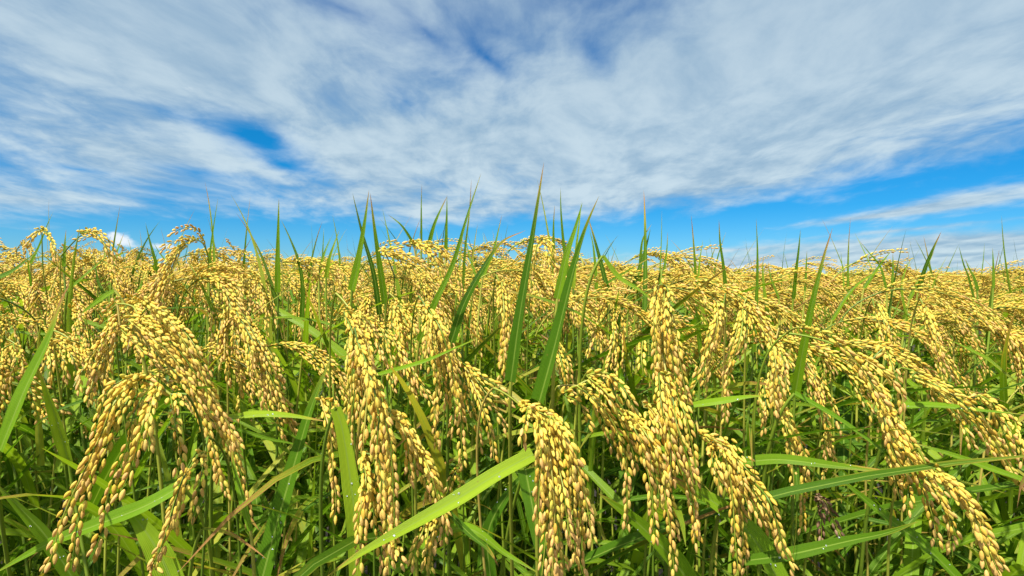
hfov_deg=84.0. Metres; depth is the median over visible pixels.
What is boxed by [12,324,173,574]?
rice plant
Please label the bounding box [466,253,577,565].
rice plant
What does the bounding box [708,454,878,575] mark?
rice plant
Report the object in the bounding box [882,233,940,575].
rice plant
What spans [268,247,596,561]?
rice plant
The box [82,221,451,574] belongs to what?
rice plant
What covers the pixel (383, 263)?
rice plant
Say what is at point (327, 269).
rice plant
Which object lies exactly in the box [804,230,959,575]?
rice plant
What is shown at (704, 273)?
rice plant
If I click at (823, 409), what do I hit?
rice plant
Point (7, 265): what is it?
rice plant
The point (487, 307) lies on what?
rice plant
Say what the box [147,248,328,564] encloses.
rice plant
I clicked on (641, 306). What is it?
rice plant
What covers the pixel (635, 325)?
rice plant
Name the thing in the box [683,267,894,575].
rice plant
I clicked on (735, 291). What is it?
rice plant
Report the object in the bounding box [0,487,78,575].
rice plant
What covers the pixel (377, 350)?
rice plant
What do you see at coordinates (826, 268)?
rice plant
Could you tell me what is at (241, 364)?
rice plant
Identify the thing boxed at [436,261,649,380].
rice plant
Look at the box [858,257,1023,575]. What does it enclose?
rice plant
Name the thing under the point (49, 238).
rice plant
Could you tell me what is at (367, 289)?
rice plant
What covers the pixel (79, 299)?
rice plant
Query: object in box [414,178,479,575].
rice plant
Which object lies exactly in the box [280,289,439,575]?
rice plant
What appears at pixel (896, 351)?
rice plant
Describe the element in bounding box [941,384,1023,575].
rice plant
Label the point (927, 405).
rice plant
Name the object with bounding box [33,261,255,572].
rice plant
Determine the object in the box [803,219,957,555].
rice plant
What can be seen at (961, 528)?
rice plant
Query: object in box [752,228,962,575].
rice plant
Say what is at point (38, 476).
rice plant
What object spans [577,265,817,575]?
rice plant
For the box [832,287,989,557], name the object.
rice plant
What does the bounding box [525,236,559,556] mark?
rice plant
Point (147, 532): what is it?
rice plant
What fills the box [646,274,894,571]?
rice plant
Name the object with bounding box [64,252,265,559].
rice plant
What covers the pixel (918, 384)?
rice plant
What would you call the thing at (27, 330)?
rice plant
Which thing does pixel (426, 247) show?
rice plant
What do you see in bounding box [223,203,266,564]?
rice plant
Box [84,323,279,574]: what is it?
rice plant
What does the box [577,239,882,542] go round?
rice plant
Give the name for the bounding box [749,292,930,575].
rice plant
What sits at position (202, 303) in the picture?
rice plant
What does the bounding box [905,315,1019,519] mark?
rice plant
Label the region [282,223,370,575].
rice plant
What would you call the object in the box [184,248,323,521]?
rice plant
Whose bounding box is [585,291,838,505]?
rice plant
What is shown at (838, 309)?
rice plant
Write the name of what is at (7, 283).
rice plant
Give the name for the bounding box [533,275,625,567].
rice plant
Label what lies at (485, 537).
rice plant
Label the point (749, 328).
rice plant
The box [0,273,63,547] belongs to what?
rice plant
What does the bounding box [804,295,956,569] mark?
rice plant
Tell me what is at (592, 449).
rice plant
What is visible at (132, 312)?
rice plant
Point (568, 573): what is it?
rice plant
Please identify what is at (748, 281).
rice plant
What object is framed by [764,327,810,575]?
rice plant
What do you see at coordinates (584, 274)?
rice plant
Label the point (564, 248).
rice plant
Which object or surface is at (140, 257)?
rice plant
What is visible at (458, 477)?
rice plant
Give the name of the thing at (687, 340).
rice plant
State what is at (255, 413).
rice plant
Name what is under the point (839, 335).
rice plant
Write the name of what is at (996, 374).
rice plant
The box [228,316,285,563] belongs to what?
rice plant
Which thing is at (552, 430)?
rice plant
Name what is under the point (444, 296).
rice plant
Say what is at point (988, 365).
rice plant
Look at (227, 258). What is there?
rice plant
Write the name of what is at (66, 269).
rice plant
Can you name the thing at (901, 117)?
sky
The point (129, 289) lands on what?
rice plant
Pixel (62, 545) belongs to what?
rice plant
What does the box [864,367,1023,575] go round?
rice plant
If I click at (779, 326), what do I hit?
rice plant
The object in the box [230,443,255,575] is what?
rice plant
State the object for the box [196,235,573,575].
rice plant
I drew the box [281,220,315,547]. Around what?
rice plant
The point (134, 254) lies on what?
rice plant
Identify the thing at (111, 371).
rice plant
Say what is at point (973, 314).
rice plant
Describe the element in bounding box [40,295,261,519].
rice plant
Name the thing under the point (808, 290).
rice plant
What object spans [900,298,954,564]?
rice plant
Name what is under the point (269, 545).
rice plant
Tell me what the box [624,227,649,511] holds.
rice plant
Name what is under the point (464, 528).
rice plant
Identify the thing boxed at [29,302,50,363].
rice plant
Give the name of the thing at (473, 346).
rice plant
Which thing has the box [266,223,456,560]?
rice plant
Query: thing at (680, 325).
rice plant
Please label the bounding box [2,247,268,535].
rice plant
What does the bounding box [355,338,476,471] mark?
rice plant
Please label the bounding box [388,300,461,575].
rice plant
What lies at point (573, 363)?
rice plant
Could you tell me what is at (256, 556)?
rice plant
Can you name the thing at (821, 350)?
rice plant
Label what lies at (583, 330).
rice plant
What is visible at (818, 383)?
rice plant
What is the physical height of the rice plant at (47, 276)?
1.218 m
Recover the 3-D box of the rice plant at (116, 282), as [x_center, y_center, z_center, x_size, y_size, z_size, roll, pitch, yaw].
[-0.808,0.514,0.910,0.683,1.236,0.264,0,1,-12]
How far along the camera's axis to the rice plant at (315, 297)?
0.77 m
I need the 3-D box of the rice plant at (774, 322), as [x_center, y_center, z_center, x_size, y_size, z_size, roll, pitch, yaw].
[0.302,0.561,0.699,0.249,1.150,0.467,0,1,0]
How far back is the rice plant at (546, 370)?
0.38 m
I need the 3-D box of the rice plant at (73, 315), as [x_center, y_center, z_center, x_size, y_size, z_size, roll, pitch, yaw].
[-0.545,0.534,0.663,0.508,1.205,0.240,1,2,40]
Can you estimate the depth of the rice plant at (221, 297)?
0.83 m
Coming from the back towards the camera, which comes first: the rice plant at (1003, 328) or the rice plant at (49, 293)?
the rice plant at (49, 293)
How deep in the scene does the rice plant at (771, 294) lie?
0.83 m
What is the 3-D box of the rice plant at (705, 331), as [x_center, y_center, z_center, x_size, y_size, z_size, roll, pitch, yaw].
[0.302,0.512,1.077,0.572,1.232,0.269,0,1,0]
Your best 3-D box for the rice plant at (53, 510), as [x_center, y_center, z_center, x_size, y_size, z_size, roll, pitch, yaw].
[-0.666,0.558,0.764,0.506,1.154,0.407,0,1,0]
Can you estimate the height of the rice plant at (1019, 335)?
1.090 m
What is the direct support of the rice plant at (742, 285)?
on the ground
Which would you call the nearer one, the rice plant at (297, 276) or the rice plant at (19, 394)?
the rice plant at (19, 394)
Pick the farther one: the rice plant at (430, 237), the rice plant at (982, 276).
the rice plant at (982, 276)
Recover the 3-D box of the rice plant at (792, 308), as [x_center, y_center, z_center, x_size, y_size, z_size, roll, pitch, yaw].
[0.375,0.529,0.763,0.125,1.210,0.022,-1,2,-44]
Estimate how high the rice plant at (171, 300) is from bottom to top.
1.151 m
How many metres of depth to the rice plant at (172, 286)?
1.08 m
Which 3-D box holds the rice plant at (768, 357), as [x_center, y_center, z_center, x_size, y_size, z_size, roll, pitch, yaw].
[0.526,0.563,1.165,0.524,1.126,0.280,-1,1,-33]
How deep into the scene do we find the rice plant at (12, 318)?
0.61 m
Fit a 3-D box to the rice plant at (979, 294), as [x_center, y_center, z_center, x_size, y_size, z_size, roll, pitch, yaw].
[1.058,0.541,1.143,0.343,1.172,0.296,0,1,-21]
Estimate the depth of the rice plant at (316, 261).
0.75 m
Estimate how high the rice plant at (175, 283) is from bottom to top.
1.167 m
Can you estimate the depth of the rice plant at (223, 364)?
0.91 m
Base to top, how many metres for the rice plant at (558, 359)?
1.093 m
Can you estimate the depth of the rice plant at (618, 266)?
0.80 m
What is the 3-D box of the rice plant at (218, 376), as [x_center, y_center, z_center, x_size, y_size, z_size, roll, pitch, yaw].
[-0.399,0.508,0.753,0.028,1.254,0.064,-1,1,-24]
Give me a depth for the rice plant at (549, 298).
0.77 m
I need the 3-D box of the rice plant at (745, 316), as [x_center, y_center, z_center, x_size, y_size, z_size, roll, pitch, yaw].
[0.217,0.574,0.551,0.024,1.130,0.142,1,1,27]
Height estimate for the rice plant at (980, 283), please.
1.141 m
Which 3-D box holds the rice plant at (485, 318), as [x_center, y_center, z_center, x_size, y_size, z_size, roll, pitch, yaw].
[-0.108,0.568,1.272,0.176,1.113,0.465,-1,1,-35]
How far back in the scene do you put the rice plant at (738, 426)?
0.94 m
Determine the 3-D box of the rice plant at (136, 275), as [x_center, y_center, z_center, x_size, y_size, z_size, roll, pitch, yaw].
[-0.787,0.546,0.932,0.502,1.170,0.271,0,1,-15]
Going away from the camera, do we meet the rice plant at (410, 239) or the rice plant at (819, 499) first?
the rice plant at (819, 499)
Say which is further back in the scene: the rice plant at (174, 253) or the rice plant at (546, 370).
the rice plant at (174, 253)
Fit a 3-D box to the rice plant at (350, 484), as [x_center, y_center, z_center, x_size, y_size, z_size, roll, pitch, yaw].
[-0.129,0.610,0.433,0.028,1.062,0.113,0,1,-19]
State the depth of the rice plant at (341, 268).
0.90 m
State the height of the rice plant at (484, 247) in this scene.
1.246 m
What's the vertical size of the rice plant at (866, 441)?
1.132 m
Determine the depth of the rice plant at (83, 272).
1.02 m
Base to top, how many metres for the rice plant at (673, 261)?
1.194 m
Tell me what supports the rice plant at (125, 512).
on the ground
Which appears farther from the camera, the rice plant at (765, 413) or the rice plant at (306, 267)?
the rice plant at (306, 267)
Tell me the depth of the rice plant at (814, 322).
0.88 m
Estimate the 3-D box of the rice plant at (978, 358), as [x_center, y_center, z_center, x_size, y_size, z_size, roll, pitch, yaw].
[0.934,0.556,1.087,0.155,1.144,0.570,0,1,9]
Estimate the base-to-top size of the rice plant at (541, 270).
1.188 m
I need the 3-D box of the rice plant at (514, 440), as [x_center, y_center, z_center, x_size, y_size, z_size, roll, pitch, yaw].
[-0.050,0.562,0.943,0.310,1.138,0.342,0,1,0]
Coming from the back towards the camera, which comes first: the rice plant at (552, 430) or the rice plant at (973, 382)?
the rice plant at (973, 382)
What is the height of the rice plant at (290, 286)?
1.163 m
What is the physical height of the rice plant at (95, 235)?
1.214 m
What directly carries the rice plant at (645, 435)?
on the ground
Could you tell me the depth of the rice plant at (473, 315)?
0.73 m
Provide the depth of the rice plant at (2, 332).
0.60 m
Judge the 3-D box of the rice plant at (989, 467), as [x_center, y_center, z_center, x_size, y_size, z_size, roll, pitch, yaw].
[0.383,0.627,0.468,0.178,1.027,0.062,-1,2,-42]
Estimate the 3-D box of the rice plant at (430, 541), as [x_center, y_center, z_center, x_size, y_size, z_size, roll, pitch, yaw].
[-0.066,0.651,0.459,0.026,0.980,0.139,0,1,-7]
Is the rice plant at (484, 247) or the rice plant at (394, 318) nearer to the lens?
the rice plant at (394, 318)
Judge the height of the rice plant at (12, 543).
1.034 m
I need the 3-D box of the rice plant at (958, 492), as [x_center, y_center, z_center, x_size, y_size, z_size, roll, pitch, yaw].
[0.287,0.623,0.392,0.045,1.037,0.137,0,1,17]
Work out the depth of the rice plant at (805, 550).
0.38 m
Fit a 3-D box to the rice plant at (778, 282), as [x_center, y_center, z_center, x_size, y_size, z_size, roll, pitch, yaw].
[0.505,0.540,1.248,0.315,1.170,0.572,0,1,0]
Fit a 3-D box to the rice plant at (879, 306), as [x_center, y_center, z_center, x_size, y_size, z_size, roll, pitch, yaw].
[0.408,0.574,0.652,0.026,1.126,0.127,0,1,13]
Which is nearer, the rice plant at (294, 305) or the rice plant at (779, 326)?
the rice plant at (779, 326)
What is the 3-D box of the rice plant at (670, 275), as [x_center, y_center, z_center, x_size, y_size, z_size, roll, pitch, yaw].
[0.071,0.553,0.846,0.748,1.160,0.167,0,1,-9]
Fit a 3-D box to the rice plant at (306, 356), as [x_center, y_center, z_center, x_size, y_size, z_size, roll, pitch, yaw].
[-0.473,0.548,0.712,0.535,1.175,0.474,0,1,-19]
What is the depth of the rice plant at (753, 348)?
0.61 m
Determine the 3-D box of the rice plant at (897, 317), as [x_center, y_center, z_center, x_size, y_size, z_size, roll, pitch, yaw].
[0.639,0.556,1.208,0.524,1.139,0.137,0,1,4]
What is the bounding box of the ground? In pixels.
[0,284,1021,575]
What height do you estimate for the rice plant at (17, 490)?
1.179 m
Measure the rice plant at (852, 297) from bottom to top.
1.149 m
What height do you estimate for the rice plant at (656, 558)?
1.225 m
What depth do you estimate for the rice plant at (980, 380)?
0.74 m
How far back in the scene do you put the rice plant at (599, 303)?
0.87 m
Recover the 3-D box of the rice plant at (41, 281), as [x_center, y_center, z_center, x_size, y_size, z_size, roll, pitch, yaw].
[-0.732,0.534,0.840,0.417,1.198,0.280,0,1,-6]
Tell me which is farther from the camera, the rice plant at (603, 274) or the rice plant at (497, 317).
the rice plant at (497, 317)
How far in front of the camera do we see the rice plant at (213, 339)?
0.61 m
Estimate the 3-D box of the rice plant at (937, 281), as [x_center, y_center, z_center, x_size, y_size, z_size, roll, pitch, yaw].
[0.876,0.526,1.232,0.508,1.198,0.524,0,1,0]
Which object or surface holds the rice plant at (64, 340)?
on the ground
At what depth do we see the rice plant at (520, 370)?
1.09 m
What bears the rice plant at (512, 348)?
on the ground
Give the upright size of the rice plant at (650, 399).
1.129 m
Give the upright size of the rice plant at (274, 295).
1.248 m
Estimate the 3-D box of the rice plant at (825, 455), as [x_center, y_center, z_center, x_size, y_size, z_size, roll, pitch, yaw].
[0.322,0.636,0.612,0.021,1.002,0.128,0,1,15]
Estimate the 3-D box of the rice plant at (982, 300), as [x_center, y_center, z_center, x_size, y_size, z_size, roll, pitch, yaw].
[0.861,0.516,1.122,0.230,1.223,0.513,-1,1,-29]
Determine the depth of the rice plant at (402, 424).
0.37 m
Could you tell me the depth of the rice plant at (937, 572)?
0.64 m
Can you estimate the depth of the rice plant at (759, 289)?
1.13 m
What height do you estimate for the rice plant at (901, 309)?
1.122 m
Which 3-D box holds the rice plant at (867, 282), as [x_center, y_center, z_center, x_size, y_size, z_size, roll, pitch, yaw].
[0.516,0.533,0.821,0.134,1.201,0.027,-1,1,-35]
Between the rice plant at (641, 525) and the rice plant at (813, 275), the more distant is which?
the rice plant at (813, 275)
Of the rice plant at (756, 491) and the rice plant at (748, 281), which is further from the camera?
the rice plant at (748, 281)
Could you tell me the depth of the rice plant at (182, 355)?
0.43 m
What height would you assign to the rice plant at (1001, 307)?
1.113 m
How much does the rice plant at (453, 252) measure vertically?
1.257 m
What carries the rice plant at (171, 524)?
on the ground
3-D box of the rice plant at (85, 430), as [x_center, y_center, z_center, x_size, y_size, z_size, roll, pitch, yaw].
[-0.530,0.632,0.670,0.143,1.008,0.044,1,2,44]
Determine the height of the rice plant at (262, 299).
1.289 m
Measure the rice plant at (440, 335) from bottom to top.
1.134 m
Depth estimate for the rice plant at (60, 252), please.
0.97 m
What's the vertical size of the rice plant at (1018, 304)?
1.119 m
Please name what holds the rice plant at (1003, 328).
on the ground
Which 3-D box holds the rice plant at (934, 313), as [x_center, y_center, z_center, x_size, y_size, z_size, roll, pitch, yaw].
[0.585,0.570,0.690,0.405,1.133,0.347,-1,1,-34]
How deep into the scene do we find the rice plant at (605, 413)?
0.39 m
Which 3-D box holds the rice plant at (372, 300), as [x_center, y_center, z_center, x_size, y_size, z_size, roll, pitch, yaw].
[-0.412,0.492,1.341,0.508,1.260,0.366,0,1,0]
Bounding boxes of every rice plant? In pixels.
[0,226,126,575]
[0,253,34,575]
[0,259,88,550]
[0,261,106,412]
[0,263,50,488]
[0,269,53,353]
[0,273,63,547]
[0,279,54,316]
[0,283,56,575]
[0,286,67,575]
[0,291,21,575]
[0,298,281,572]
[0,304,233,557]
[0,313,115,410]
[0,386,39,575]
[0,482,214,575]
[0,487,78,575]
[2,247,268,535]
[2,275,340,530]
[3,249,103,462]
[6,265,160,509]
[8,508,104,544]
[9,270,100,575]
[10,263,60,481]
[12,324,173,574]
[14,283,103,575]
[15,284,254,532]
[15,449,46,492]
[19,243,120,506]
[21,237,224,438]
[22,215,69,552]
[22,263,87,338]
[27,249,95,325]
[29,267,137,470]
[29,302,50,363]
[30,402,87,575]
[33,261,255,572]
[35,255,367,575]
[38,368,206,575]
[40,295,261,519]
[43,228,237,575]
[46,330,100,574]
[49,241,78,474]
[49,272,383,575]
[55,260,194,522]
[55,265,229,535]
[60,227,123,537]
[62,233,145,575]
[62,247,109,502]
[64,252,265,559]
[73,294,169,562]
[74,264,274,575]
[81,289,252,575]
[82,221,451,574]
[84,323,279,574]
[85,314,286,575]
[89,301,174,488]
[114,224,262,519]
[117,281,399,484]
[120,249,153,495]
[121,246,173,365]
[121,342,307,575]
[121,501,183,575]
[122,215,234,557]
[127,291,267,575]
[128,247,271,491]
[128,263,267,574]
[130,321,517,575]
[135,263,367,473]
[142,224,407,563]
[146,226,188,542]
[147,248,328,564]
[147,436,241,575]
[177,258,475,575]
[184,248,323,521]
[184,273,449,575]
[185,197,403,575]
[186,239,338,523]
[188,303,312,556]
[188,527,264,575]
[189,213,284,566]
[195,201,219,442]
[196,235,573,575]
[205,184,315,563]
[208,410,322,574]
[219,293,258,539]
[220,270,321,566]
[222,275,340,555]
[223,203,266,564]
[227,303,285,575]
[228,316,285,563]
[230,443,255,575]
[246,184,723,564]
[249,289,286,567]
[250,267,422,554]
[256,356,331,575]
[262,257,343,473]
[264,234,594,569]
[265,254,407,550]
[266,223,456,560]
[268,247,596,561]
[270,269,378,562]
[274,203,280,566]
[275,290,604,575]
[277,247,612,575]
[278,290,437,572]
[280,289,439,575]
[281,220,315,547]
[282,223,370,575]
[282,257,346,494]
[297,226,430,533]
[315,383,347,575]
[316,232,374,536]
[318,232,338,575]
[319,406,362,575]
[320,259,431,473]
[325,232,527,568]
[328,447,565,575]
[329,292,374,575]
[331,219,396,371]
[343,283,632,573]
[348,192,368,452]
[351,327,407,575]
[353,195,388,575]
[354,281,432,574]
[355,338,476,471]
[362,269,473,569]
[364,261,572,575]
[366,259,604,567]
[371,234,494,562]
[373,407,452,575]
[375,253,522,563]
[378,239,463,575]
[382,209,533,536]
[382,293,424,575]
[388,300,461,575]
[390,190,421,502]
[391,522,537,575]
[394,285,569,567]
[397,248,530,574]
[407,517,445,575]
[410,295,467,575]
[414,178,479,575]
[418,198,903,575]
[422,239,502,421]
[424,197,447,567]
[426,511,497,575]
[428,269,645,551]
[429,244,770,559]
[431,262,583,572]
[434,248,587,575]
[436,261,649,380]
[439,225,594,569]
[443,458,464,572]
[445,247,550,554]
[446,231,522,575]
[450,359,515,575]
[451,296,494,575]
[457,248,534,566]
[461,191,501,573]
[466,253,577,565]
[466,270,727,566]
[470,287,705,569]
[472,249,593,507]
[473,285,576,507]
[476,387,597,575]
[478,334,912,575]
[481,462,546,575]
[493,164,543,575]
[495,271,601,570]
[498,263,745,575]
[501,271,802,575]
[501,275,710,571]
[507,239,686,575]
[509,285,603,444]
[513,281,656,518]
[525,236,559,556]
[531,199,597,575]
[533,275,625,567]
[542,342,576,502]
[546,377,638,575]
[551,288,727,559]
[552,188,568,541]
[554,266,876,543]
[562,264,799,574]
[562,274,635,535]
[565,270,739,573]
[565,319,1002,570]
[572,212,652,575]
[572,289,842,557]
[575,367,680,575]
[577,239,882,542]
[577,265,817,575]
[577,311,704,572]
[578,255,650,573]
[582,263,650,492]
[582,264,707,550]
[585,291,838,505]
[588,250,728,564]
[589,221,609,575]
[591,233,819,575]
[594,272,736,575]
[598,493,696,575]
[599,278,818,534]
[611,287,800,488]
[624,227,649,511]
[632,316,971,575]
[636,276,843,547]
[636,340,702,575]
[637,287,749,569]
[641,294,776,575]
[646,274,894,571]
[647,271,747,557]
[648,269,692,575]
[655,222,667,575]
[664,395,765,575]
[668,420,769,575]
[672,267,967,573]
[672,476,788,575]
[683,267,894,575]
[684,262,876,428]
[685,293,726,575]
[688,232,863,532]
[691,217,707,571]
[695,276,801,543]
[699,271,1023,575]
[701,309,858,575]
[702,468,798,575]
[707,280,787,536]
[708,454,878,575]
[713,225,727,573]
[720,267,805,527]
[721,298,751,569]
[734,522,916,575]
[736,221,758,569]
[745,293,915,552]
[746,375,780,575]
[748,289,864,568]
[749,256,850,572]
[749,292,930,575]
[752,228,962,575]
[752,257,780,573]
[759,391,926,575]
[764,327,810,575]
[766,312,966,575]
[774,235,1023,575]
[776,318,1006,575]
[777,229,806,533]
[785,285,952,575]
[788,462,997,575]
[795,291,1002,575]
[800,278,875,561]
[802,493,844,575]
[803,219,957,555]
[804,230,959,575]
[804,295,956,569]
[805,277,955,575]
[805,287,909,542]
[805,420,837,575]
[810,263,1023,570]
[810,477,985,575]
[813,260,910,575]
[817,253,1023,572]
[826,228,943,453]
[826,293,998,563]
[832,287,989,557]
[832,472,961,575]
[835,286,958,575]
[844,298,896,571]
[851,257,968,502]
[854,243,893,569]
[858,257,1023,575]
[859,402,1023,575]
[861,291,921,519]
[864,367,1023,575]
[876,309,1016,575]
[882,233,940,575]
[886,447,1009,575]
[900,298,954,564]
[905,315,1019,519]
[915,293,1019,505]
[916,241,1023,535]
[917,325,1023,574]
[917,443,1022,480]
[924,239,1002,511]
[929,304,1023,575]
[936,297,1023,557]
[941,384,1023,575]
[950,281,995,570]
[959,248,994,573]
[959,280,1023,574]
[970,293,1023,575]
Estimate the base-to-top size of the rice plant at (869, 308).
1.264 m
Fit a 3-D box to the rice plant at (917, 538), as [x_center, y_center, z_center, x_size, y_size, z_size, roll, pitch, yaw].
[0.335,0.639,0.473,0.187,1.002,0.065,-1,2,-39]
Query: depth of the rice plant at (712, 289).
1.01 m
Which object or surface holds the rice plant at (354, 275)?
on the ground
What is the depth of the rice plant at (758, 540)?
0.42 m
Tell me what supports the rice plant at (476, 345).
on the ground
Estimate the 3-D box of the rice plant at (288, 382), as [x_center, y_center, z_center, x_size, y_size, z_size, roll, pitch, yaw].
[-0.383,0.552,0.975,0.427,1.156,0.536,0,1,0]
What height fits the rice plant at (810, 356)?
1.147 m
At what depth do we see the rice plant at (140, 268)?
0.89 m
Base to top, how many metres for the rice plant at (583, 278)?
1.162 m
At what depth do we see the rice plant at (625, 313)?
1.05 m
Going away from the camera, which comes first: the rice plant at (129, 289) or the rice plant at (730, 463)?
the rice plant at (730, 463)
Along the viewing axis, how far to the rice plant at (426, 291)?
0.62 m
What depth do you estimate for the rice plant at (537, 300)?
0.79 m
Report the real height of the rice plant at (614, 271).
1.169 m
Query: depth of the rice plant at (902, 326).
0.62 m
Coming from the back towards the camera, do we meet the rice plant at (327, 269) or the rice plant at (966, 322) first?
the rice plant at (966, 322)
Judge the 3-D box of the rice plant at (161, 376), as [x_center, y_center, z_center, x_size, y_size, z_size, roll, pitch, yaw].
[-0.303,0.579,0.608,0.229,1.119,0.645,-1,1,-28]
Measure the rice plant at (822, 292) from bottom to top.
1.162 m
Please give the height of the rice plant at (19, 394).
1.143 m
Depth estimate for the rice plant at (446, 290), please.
0.91 m
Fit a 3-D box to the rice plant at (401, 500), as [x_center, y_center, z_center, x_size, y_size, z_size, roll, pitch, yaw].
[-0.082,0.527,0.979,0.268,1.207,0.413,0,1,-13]
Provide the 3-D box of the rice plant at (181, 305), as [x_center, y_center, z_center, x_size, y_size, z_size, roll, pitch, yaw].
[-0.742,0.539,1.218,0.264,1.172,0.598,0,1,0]
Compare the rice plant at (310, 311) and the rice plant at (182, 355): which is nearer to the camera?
the rice plant at (182, 355)
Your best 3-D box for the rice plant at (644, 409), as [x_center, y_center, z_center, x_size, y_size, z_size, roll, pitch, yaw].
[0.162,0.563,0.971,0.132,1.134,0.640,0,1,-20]
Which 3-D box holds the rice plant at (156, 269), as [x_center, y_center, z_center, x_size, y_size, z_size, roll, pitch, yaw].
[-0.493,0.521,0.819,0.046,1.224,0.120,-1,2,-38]
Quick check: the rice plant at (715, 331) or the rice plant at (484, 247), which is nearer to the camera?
the rice plant at (715, 331)
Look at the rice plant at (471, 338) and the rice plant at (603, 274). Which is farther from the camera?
the rice plant at (471, 338)
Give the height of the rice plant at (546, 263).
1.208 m
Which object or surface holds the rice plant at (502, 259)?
on the ground
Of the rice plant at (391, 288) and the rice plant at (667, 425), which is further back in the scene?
the rice plant at (391, 288)
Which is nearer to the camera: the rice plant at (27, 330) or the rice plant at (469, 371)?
the rice plant at (469, 371)
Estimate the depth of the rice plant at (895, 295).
0.88 m
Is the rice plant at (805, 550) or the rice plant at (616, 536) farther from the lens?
the rice plant at (616, 536)
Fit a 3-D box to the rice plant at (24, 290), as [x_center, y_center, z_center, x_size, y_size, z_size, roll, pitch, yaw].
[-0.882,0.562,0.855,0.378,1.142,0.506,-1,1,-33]
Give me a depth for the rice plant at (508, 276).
0.95 m
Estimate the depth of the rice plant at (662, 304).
0.42 m
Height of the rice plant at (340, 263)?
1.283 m
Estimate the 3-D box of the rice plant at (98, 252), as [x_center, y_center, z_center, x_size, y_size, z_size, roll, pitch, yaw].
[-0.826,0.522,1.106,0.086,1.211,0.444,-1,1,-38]
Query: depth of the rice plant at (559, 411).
0.95 m
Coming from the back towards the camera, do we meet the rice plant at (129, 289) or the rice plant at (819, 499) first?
the rice plant at (129, 289)
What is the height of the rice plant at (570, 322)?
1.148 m
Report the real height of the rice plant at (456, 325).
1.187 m
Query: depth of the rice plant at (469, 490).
0.34 m
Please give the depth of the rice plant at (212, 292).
0.78 m
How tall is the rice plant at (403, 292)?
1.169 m
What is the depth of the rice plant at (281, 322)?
1.05 m
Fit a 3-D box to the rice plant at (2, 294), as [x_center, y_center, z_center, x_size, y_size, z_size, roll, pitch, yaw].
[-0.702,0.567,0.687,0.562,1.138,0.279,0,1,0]
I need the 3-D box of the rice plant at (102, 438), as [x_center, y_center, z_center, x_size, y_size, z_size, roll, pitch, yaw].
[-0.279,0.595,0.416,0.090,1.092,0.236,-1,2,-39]
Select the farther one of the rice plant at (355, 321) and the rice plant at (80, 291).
the rice plant at (80, 291)
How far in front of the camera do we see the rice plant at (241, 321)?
0.50 m
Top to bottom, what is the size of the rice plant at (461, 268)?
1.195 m
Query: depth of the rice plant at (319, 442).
0.91 m
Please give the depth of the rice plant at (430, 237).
0.77 m
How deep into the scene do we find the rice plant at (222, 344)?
0.59 m
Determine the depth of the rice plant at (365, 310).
0.60 m
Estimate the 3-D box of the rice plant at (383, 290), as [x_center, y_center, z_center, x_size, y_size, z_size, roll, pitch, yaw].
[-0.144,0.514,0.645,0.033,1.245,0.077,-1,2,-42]
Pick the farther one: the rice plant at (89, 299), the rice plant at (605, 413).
the rice plant at (89, 299)
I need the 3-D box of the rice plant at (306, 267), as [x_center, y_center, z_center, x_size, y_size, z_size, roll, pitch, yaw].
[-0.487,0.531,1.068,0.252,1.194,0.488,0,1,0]
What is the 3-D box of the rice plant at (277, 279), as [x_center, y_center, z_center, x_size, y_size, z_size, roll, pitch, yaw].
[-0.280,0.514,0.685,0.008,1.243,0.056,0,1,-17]
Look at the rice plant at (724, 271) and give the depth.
0.74 m
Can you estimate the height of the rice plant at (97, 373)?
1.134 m
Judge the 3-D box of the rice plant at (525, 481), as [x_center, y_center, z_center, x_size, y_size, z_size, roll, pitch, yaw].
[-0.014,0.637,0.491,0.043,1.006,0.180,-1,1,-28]
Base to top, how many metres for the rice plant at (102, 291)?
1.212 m
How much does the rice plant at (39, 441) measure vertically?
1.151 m
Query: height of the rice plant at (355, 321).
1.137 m
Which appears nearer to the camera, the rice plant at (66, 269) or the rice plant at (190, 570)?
the rice plant at (190, 570)
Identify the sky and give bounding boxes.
[0,0,1023,275]
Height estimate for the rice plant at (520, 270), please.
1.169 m
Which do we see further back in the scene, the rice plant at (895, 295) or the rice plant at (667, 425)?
the rice plant at (895, 295)
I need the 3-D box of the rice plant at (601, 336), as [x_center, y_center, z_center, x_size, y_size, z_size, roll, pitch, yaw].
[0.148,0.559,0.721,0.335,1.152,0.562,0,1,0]
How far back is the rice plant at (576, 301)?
0.91 m
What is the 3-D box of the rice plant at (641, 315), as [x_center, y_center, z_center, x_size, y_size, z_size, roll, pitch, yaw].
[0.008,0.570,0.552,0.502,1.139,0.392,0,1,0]
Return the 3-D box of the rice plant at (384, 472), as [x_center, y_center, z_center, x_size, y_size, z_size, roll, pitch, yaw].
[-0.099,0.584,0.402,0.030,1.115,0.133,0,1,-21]
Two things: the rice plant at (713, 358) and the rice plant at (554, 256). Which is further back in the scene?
the rice plant at (713, 358)
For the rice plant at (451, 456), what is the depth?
0.74 m
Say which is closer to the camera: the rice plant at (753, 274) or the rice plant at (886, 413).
the rice plant at (886, 413)
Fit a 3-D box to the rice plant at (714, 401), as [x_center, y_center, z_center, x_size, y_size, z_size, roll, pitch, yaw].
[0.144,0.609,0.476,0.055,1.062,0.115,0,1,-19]
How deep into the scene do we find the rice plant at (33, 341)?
1.24 m
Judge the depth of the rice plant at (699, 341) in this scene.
0.65 m
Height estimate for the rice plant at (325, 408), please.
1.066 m
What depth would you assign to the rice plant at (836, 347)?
1.07 m

